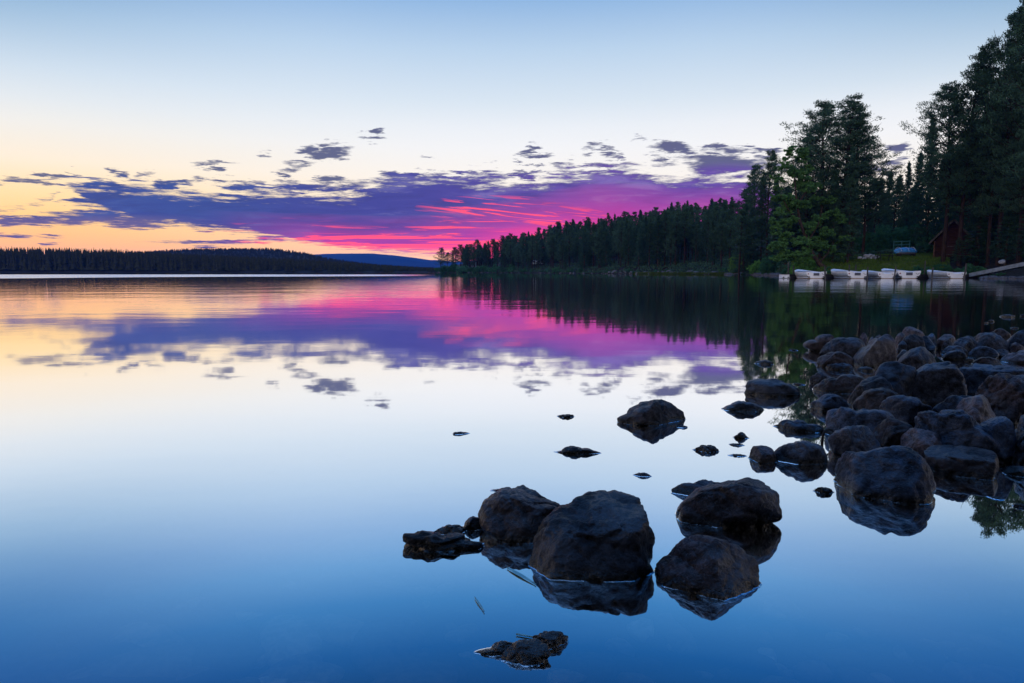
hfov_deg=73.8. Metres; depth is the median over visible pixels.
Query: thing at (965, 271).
mooring post
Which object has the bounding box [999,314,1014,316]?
stone
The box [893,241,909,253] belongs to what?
rail rack
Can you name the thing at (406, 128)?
sky
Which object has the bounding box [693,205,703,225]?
pine tree
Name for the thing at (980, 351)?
boulder
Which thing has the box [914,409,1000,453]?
boulder
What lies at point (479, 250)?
pine tree
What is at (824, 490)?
stone
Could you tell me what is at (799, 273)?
rowing boat
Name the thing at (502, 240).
pine tree
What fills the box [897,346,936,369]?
boulder
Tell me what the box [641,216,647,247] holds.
spruce tree
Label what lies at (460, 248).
pine tree
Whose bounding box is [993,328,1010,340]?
boulder
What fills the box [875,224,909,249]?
shrub
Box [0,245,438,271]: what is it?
shore forest
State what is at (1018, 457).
boulder
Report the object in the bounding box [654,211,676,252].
pine tree
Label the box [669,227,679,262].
spruce tree
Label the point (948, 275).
rowing boat
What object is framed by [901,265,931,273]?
shrub
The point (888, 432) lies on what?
boulder
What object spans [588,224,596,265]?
pine tree
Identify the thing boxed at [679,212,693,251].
pine tree
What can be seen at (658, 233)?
spruce tree
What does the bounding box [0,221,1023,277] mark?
ground
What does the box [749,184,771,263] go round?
spruce tree
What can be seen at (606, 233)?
spruce tree
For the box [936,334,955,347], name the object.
boulder
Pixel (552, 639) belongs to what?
stone
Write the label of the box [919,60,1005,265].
pine tree
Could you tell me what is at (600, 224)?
pine tree
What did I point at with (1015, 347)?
stone
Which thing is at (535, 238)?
pine tree
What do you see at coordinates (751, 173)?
pine tree
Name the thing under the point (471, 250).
pine tree
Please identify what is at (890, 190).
spruce tree
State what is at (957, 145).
pine tree
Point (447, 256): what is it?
pine tree
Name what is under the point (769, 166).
pine tree
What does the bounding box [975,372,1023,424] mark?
boulder
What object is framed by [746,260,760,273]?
shrub
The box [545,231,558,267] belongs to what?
pine tree
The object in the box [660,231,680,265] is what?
pine tree
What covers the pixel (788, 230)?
spruce tree
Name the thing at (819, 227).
spruce tree
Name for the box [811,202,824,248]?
pine tree
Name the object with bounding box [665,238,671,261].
spruce tree
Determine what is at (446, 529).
stone
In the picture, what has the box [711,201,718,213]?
pine tree
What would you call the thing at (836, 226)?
spruce tree
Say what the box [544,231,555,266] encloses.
pine tree
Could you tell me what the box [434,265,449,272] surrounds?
shrub
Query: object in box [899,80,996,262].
pine tree
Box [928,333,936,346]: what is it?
boulder
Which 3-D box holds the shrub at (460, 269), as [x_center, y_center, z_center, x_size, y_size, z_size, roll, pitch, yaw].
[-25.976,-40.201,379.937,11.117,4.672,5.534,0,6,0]
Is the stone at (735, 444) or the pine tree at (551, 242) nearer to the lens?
the stone at (735, 444)
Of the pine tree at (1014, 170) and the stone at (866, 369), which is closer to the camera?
the stone at (866, 369)
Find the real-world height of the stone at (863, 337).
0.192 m
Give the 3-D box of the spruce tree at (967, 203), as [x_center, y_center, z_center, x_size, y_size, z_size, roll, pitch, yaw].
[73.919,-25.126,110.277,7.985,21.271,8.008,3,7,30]
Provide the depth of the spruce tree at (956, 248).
89.43 m
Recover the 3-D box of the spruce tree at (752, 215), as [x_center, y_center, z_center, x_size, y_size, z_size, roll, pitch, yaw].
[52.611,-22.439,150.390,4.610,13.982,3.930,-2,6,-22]
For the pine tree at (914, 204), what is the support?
on the ground at (1018, 272)
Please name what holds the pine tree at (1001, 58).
on the ground at (1018, 272)
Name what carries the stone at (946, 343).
on the lake water
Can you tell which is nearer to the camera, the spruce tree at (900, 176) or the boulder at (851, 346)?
the boulder at (851, 346)
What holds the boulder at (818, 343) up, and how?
in the lake water
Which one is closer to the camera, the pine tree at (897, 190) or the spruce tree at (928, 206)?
the spruce tree at (928, 206)
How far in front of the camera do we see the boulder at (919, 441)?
2.74 m
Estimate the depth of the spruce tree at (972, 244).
88.27 m
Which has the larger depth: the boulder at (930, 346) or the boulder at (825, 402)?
the boulder at (930, 346)
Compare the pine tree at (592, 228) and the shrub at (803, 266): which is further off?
the pine tree at (592, 228)
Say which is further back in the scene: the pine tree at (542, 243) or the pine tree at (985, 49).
the pine tree at (542, 243)
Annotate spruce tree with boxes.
[482,251,488,266]
[493,248,496,266]
[499,249,504,268]
[508,238,515,265]
[518,238,526,267]
[538,234,545,265]
[541,237,547,263]
[555,228,564,264]
[585,232,592,265]
[600,219,611,265]
[608,217,615,256]
[626,219,633,262]
[631,220,643,264]
[633,228,643,267]
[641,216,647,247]
[649,215,668,266]
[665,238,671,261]
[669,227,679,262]
[693,219,702,260]
[716,202,732,255]
[731,202,753,274]
[741,208,758,268]
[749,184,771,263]
[763,183,783,264]
[769,184,801,264]
[773,192,816,258]
[790,199,812,250]
[813,190,831,240]
[817,168,846,261]
[830,144,866,262]
[860,199,881,247]
[873,177,886,231]
[885,174,896,218]
[888,173,905,221]
[895,160,913,245]
[903,152,926,229]
[909,115,944,252]
[929,151,965,234]
[940,122,978,230]
[949,237,968,262]
[956,106,1019,248]
[961,203,995,263]
[980,217,995,254]
[983,196,1017,251]
[988,210,1023,264]
[1003,161,1023,249]
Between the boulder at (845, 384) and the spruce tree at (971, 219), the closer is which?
the boulder at (845, 384)
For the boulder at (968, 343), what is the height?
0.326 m
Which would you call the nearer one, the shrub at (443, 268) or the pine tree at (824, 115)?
the pine tree at (824, 115)
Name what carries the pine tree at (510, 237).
on the ground at (1018, 272)
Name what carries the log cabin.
on the ground at (1018, 272)
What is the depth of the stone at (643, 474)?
2.51 m
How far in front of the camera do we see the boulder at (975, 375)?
4.14 m
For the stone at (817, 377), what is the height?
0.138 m
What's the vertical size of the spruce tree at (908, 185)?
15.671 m
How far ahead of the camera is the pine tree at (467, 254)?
381.99 m
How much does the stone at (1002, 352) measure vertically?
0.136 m
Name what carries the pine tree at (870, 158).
on the ground at (1018, 272)
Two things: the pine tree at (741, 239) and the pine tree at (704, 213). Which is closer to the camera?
the pine tree at (741, 239)
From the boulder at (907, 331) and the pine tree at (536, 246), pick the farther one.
the pine tree at (536, 246)
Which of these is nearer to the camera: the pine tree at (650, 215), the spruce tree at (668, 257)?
the spruce tree at (668, 257)
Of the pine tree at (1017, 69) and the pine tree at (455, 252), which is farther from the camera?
the pine tree at (455, 252)
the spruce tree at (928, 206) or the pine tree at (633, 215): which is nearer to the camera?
the spruce tree at (928, 206)
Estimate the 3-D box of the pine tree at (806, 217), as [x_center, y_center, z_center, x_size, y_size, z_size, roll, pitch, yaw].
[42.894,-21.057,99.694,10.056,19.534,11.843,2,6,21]
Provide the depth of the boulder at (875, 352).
5.36 m
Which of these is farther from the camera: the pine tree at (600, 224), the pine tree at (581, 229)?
the pine tree at (581, 229)
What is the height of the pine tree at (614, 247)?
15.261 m
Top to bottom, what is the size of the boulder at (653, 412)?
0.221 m
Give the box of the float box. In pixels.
[779,274,788,277]
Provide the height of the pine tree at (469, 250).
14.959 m
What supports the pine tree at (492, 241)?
on the ground at (1018, 272)
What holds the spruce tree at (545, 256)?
on the ground at (1018, 272)
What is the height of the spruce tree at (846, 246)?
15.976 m
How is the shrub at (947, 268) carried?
on the ground at (1018, 272)
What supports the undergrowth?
on the ground at (1018, 272)
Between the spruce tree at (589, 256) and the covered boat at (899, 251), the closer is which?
the covered boat at (899, 251)
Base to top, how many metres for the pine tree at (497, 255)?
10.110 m
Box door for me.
[946,244,954,256]
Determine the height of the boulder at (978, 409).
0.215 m
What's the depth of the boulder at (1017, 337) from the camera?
6.24 m
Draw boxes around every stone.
[434,524,465,534]
[453,431,466,434]
[463,516,480,530]
[475,641,513,655]
[533,631,567,649]
[558,414,573,417]
[558,446,599,453]
[634,472,649,476]
[694,445,718,451]
[729,454,744,456]
[730,443,742,445]
[734,432,747,438]
[755,360,773,364]
[809,372,827,383]
[814,487,832,493]
[826,363,852,369]
[857,367,874,370]
[860,333,867,345]
[895,333,905,345]
[896,341,907,352]
[897,349,907,359]
[941,340,952,349]
[941,345,967,354]
[942,349,966,359]
[965,358,973,361]
[972,357,1001,365]
[997,349,1009,357]
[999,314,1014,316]
[1000,350,1023,363]
[1009,342,1023,352]
[1012,504,1023,507]
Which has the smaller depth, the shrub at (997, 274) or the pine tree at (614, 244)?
the shrub at (997, 274)
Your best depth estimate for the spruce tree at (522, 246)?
325.61 m
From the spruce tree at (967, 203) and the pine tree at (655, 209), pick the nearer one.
the spruce tree at (967, 203)
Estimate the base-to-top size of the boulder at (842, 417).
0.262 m
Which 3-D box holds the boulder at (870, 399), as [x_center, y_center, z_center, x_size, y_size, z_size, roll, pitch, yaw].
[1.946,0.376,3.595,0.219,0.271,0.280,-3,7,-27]
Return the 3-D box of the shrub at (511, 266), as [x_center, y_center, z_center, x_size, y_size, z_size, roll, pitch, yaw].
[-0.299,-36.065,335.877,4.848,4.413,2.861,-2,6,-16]
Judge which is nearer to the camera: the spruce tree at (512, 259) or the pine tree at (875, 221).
the pine tree at (875, 221)
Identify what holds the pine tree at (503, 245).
on the ground at (1018, 272)
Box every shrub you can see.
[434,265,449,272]
[440,264,450,272]
[446,263,456,272]
[455,265,469,272]
[475,266,487,271]
[507,264,514,272]
[728,254,747,272]
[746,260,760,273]
[758,255,781,273]
[780,264,794,273]
[789,256,819,273]
[845,237,871,253]
[860,227,889,250]
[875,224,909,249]
[897,223,925,249]
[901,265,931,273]
[915,231,934,252]
[933,264,957,271]
[955,263,984,273]
[977,268,1005,275]
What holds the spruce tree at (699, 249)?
on the ground at (1018, 272)
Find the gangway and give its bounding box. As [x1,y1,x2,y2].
[969,262,1023,276]
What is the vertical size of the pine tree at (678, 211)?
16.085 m
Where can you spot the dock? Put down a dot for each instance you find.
(832, 276)
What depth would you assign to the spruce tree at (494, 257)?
369.98 m
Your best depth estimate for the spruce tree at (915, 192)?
115.92 m
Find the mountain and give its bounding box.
[315,253,462,267]
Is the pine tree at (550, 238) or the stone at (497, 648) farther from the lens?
the pine tree at (550, 238)
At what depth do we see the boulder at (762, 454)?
2.69 m
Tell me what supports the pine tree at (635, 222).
on the ground at (1018, 272)
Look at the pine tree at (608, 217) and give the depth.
315.17 m
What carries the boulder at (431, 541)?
in the lake water
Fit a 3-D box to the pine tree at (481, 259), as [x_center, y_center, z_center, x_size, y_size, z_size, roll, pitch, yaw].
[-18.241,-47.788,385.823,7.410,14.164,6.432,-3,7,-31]
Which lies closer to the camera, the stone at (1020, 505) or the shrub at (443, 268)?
the stone at (1020, 505)
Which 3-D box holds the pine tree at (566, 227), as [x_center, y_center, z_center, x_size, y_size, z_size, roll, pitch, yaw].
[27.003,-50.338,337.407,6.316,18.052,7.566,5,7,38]
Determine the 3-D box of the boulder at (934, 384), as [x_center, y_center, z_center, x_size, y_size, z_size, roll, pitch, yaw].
[2.413,0.301,3.963,0.375,0.371,0.326,2,6,18]
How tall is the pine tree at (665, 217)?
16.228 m
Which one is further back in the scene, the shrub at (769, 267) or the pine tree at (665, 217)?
the pine tree at (665, 217)
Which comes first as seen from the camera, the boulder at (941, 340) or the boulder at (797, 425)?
the boulder at (797, 425)
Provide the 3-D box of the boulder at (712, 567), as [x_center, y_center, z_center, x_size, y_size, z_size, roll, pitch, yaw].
[0.480,0.599,1.676,0.257,0.244,0.228,0,6,0]
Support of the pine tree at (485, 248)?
on the ground at (1018, 272)
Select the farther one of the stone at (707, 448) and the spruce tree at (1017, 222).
the spruce tree at (1017, 222)
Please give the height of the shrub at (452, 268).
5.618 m
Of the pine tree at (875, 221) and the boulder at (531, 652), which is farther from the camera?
the pine tree at (875, 221)
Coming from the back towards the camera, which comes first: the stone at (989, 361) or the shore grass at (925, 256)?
the shore grass at (925, 256)
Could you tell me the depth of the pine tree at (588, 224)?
321.94 m
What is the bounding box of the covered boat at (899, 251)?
[894,247,916,255]
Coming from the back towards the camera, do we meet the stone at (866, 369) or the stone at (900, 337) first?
the stone at (900, 337)
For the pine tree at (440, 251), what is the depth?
430.14 m
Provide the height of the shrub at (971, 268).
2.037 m
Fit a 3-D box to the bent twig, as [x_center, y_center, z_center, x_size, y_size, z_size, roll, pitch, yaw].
[1.399,0.462,3.016,0.133,0.164,0.015,-5,7,-38]
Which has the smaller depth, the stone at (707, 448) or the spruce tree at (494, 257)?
the stone at (707, 448)
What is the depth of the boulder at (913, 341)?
6.30 m
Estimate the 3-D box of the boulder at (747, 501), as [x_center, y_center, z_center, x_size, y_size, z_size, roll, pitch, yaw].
[0.653,0.536,2.111,0.297,0.243,0.252,0,6,0]
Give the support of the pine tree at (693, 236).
on the ground at (1018, 272)
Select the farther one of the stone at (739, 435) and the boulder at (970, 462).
the stone at (739, 435)
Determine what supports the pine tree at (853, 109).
on the ground at (1018, 272)
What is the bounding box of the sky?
[0,0,1022,260]
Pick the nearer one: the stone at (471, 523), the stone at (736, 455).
the stone at (471, 523)
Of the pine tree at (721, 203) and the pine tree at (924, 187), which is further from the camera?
the pine tree at (721, 203)
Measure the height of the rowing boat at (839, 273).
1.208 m
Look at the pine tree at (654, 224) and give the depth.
204.06 m
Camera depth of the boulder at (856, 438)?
2.77 m
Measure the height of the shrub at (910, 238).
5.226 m
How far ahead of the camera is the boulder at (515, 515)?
1.93 m
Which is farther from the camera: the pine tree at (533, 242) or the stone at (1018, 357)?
the pine tree at (533, 242)
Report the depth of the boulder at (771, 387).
4.13 m
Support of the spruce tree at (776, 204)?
on the ground at (1018, 272)
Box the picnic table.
[876,252,895,260]
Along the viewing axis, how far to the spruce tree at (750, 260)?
145.37 m
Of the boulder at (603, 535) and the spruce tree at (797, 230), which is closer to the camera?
the boulder at (603, 535)
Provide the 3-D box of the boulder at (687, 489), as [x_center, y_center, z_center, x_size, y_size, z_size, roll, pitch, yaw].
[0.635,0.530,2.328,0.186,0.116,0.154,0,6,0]
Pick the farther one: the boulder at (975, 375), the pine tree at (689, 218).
the pine tree at (689, 218)
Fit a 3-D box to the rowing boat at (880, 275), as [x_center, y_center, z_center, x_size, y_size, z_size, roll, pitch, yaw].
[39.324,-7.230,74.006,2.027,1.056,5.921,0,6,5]
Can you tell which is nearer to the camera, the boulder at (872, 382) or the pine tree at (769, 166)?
the boulder at (872, 382)
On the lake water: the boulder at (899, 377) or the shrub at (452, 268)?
the boulder at (899, 377)
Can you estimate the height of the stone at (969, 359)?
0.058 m
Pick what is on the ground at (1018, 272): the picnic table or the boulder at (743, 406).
the picnic table
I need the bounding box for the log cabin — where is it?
[928,218,973,256]
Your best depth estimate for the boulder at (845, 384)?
4.21 m
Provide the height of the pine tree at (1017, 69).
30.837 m
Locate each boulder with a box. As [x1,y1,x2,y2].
[402,530,483,551]
[478,485,559,543]
[501,638,550,665]
[529,490,654,581]
[617,399,685,425]
[655,535,759,600]
[671,479,712,495]
[676,477,781,527]
[722,401,763,411]
[744,378,800,396]
[749,445,776,463]
[774,419,823,432]
[774,440,827,464]
[803,334,833,351]
[810,394,848,410]
[813,374,864,393]
[817,351,853,366]
[819,337,865,357]
[825,407,894,434]
[828,425,880,455]
[834,445,935,504]
[847,376,893,404]
[852,387,898,410]
[853,334,896,366]
[873,418,913,446]
[875,361,916,396]
[879,395,931,425]
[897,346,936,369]
[900,428,941,458]
[902,326,924,336]
[902,334,925,350]
[912,361,967,405]
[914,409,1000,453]
[923,336,935,351]
[924,445,998,480]
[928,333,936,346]
[932,395,971,412]
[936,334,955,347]
[952,336,978,352]
[955,395,995,423]
[960,363,1023,394]
[967,346,998,358]
[973,332,1009,350]
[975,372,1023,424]
[980,416,1016,462]
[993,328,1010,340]
[999,466,1023,476]
[1007,330,1023,347]
[1011,415,1023,463]
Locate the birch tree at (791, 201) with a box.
[766,145,855,266]
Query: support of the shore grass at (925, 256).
on the ground at (1018, 272)
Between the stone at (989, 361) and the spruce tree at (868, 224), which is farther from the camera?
the spruce tree at (868, 224)
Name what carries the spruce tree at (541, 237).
on the ground at (1018, 272)
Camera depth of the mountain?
5822.36 m
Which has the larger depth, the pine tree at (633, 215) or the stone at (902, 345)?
the pine tree at (633, 215)
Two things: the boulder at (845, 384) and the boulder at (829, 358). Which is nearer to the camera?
the boulder at (845, 384)
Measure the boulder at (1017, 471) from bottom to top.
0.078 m
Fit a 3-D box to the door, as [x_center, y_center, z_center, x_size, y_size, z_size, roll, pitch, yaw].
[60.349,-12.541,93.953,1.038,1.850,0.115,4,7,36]
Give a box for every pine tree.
[433,247,446,264]
[441,252,451,266]
[448,247,462,262]
[456,244,464,266]
[463,244,472,263]
[463,246,470,266]
[465,239,480,265]
[470,246,478,260]
[474,247,481,265]
[477,245,484,261]
[480,245,489,258]
[483,239,498,265]
[492,235,504,256]
[495,251,499,265]
[500,239,509,267]
[503,239,515,263]
[505,233,517,257]
[524,235,539,267]
[528,235,539,267]
[531,243,540,267]
[533,245,543,267]
[538,239,546,265]
[543,225,556,240]
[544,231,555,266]
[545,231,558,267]
[547,237,559,267]
[555,221,562,232]
[561,222,569,238]
[574,225,587,246]
[583,224,602,265]
[587,219,591,231]
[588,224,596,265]
[591,222,609,267]
[605,213,614,224]
[610,235,617,262]
[612,221,625,263]
[612,221,629,267]
[631,212,638,219]
[632,217,637,237]
[642,211,654,234]
[646,218,662,263]
[647,207,660,214]
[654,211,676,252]
[655,210,674,265]
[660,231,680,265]
[665,216,683,264]
[668,208,682,260]
[669,206,674,216]
[675,201,681,208]
[677,207,695,264]
[678,206,696,260]
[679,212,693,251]
[683,204,696,259]
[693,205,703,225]
[700,212,705,252]
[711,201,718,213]
[712,198,727,207]
[716,201,736,262]
[720,209,763,274]
[726,189,764,238]
[732,164,771,262]
[744,149,791,257]
[767,100,867,258]
[771,130,845,260]
[802,93,891,257]
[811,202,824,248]
[820,117,905,255]
[840,158,896,254]
[860,185,895,231]
[880,177,913,239]
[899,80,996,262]
[900,186,926,224]
[912,168,935,211]
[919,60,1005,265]
[925,37,1022,265]
[938,118,981,220]
[951,104,1020,266]
[958,4,1023,265]
[973,0,1023,262]
[977,58,1023,250]
[984,131,1023,225]
[988,40,1023,186]
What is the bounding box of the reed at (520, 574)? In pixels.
[507,567,535,584]
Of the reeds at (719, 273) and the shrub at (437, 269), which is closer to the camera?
the reeds at (719, 273)
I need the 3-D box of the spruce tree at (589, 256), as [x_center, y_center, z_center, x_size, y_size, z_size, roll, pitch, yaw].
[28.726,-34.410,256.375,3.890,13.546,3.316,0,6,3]
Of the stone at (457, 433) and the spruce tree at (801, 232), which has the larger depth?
the spruce tree at (801, 232)
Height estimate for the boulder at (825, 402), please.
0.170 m
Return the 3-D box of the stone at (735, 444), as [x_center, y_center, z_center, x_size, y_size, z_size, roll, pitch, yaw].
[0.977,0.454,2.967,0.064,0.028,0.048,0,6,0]
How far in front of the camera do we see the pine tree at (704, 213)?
208.88 m
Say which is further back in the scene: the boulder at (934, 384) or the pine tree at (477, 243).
the pine tree at (477, 243)
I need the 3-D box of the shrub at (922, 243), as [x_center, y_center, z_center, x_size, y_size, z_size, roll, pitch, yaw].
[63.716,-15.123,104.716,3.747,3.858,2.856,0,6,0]
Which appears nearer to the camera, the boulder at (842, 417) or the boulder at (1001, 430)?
the boulder at (1001, 430)
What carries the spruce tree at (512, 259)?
on the ground at (1018, 272)
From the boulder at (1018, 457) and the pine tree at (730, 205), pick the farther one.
the pine tree at (730, 205)
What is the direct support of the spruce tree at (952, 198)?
on the ground at (1018, 272)
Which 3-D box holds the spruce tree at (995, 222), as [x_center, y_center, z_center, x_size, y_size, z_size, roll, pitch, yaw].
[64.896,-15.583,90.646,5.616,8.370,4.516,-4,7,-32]
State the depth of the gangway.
72.67 m
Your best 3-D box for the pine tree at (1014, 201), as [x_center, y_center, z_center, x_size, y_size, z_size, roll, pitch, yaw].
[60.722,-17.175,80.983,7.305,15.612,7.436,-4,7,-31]
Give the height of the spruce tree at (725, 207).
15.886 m
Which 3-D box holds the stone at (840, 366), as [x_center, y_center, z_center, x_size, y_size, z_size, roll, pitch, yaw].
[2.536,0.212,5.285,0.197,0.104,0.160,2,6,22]
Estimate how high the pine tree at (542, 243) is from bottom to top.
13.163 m
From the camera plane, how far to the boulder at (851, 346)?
5.74 m
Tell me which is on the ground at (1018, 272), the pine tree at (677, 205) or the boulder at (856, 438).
the pine tree at (677, 205)
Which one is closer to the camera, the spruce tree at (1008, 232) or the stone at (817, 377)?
the stone at (817, 377)
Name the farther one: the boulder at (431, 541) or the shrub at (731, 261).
the shrub at (731, 261)
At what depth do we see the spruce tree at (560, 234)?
299.94 m
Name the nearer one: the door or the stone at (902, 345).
the stone at (902, 345)
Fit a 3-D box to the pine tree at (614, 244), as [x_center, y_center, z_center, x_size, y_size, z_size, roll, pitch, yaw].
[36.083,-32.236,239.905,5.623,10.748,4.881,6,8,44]
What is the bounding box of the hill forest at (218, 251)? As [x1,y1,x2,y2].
[124,247,435,267]
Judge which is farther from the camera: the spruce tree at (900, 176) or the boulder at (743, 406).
the spruce tree at (900, 176)
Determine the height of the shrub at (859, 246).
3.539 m
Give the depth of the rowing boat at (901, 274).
71.50 m
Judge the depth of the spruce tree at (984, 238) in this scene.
92.85 m
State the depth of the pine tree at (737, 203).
159.31 m
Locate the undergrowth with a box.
[439,240,932,273]
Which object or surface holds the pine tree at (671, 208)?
on the ground at (1018, 272)
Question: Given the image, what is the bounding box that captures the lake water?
[0,272,1023,682]
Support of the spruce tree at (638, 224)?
on the ground at (1018, 272)
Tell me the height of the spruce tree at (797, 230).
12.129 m
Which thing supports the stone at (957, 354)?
on the lake water
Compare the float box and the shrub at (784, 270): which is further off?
the shrub at (784, 270)
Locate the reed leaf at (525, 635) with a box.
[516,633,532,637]
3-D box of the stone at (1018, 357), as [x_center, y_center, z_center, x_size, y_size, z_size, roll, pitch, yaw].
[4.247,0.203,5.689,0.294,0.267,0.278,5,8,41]
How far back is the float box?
73.22 m
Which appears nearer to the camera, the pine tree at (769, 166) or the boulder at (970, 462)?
the boulder at (970, 462)
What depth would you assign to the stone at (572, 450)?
2.82 m
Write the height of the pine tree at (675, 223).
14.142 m
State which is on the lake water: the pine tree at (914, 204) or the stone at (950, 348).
the stone at (950, 348)
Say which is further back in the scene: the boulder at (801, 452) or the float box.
the float box
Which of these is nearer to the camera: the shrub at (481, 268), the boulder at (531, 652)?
the boulder at (531, 652)
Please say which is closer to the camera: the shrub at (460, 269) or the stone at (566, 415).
the stone at (566, 415)
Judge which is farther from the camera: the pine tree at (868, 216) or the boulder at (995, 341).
the pine tree at (868, 216)
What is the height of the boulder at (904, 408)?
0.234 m
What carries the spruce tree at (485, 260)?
on the ground at (1018, 272)
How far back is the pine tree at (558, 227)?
346.37 m
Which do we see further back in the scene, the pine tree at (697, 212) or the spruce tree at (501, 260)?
the spruce tree at (501, 260)
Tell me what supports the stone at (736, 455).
on the lake water
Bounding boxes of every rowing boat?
[795,269,823,278]
[831,269,866,278]
[862,270,895,278]
[881,268,920,278]
[927,270,965,278]
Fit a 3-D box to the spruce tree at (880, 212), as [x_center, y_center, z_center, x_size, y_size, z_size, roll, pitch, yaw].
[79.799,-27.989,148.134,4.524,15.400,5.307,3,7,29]
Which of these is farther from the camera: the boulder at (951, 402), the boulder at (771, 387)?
the boulder at (771, 387)
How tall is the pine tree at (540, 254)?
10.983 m
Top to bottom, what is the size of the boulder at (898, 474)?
0.307 m
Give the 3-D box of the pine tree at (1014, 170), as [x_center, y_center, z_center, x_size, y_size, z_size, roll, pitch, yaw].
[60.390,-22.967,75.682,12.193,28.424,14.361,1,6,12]
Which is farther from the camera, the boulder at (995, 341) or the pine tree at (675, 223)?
the pine tree at (675, 223)
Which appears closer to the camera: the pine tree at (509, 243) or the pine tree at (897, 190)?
the pine tree at (897, 190)
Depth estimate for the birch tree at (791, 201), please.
89.94 m
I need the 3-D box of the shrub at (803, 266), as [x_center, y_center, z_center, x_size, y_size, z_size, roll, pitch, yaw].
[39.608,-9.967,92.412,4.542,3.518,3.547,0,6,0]
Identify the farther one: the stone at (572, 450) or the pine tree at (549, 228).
the pine tree at (549, 228)
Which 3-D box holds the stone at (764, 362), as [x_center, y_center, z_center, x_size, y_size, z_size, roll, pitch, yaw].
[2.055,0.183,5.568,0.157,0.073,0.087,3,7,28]
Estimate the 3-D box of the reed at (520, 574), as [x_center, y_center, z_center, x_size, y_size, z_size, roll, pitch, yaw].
[0.022,0.578,1.684,0.010,0.004,0.117,-5,7,-38]
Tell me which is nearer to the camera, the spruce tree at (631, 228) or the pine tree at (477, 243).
the spruce tree at (631, 228)
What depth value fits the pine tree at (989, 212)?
85.51 m
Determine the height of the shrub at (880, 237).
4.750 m
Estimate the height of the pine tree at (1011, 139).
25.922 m
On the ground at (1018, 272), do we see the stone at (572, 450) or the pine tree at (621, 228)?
the pine tree at (621, 228)
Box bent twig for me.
[820,428,833,443]
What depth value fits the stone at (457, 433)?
3.16 m
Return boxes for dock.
[789,274,977,277]
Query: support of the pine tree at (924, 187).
on the ground at (1018, 272)
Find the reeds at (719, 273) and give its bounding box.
[634,272,737,274]
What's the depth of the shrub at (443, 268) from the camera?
394.61 m
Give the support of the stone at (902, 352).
on the lake water
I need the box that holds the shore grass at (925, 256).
[785,252,950,273]
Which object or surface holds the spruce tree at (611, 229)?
on the ground at (1018, 272)
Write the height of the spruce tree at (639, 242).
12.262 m
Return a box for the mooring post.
[963,263,966,278]

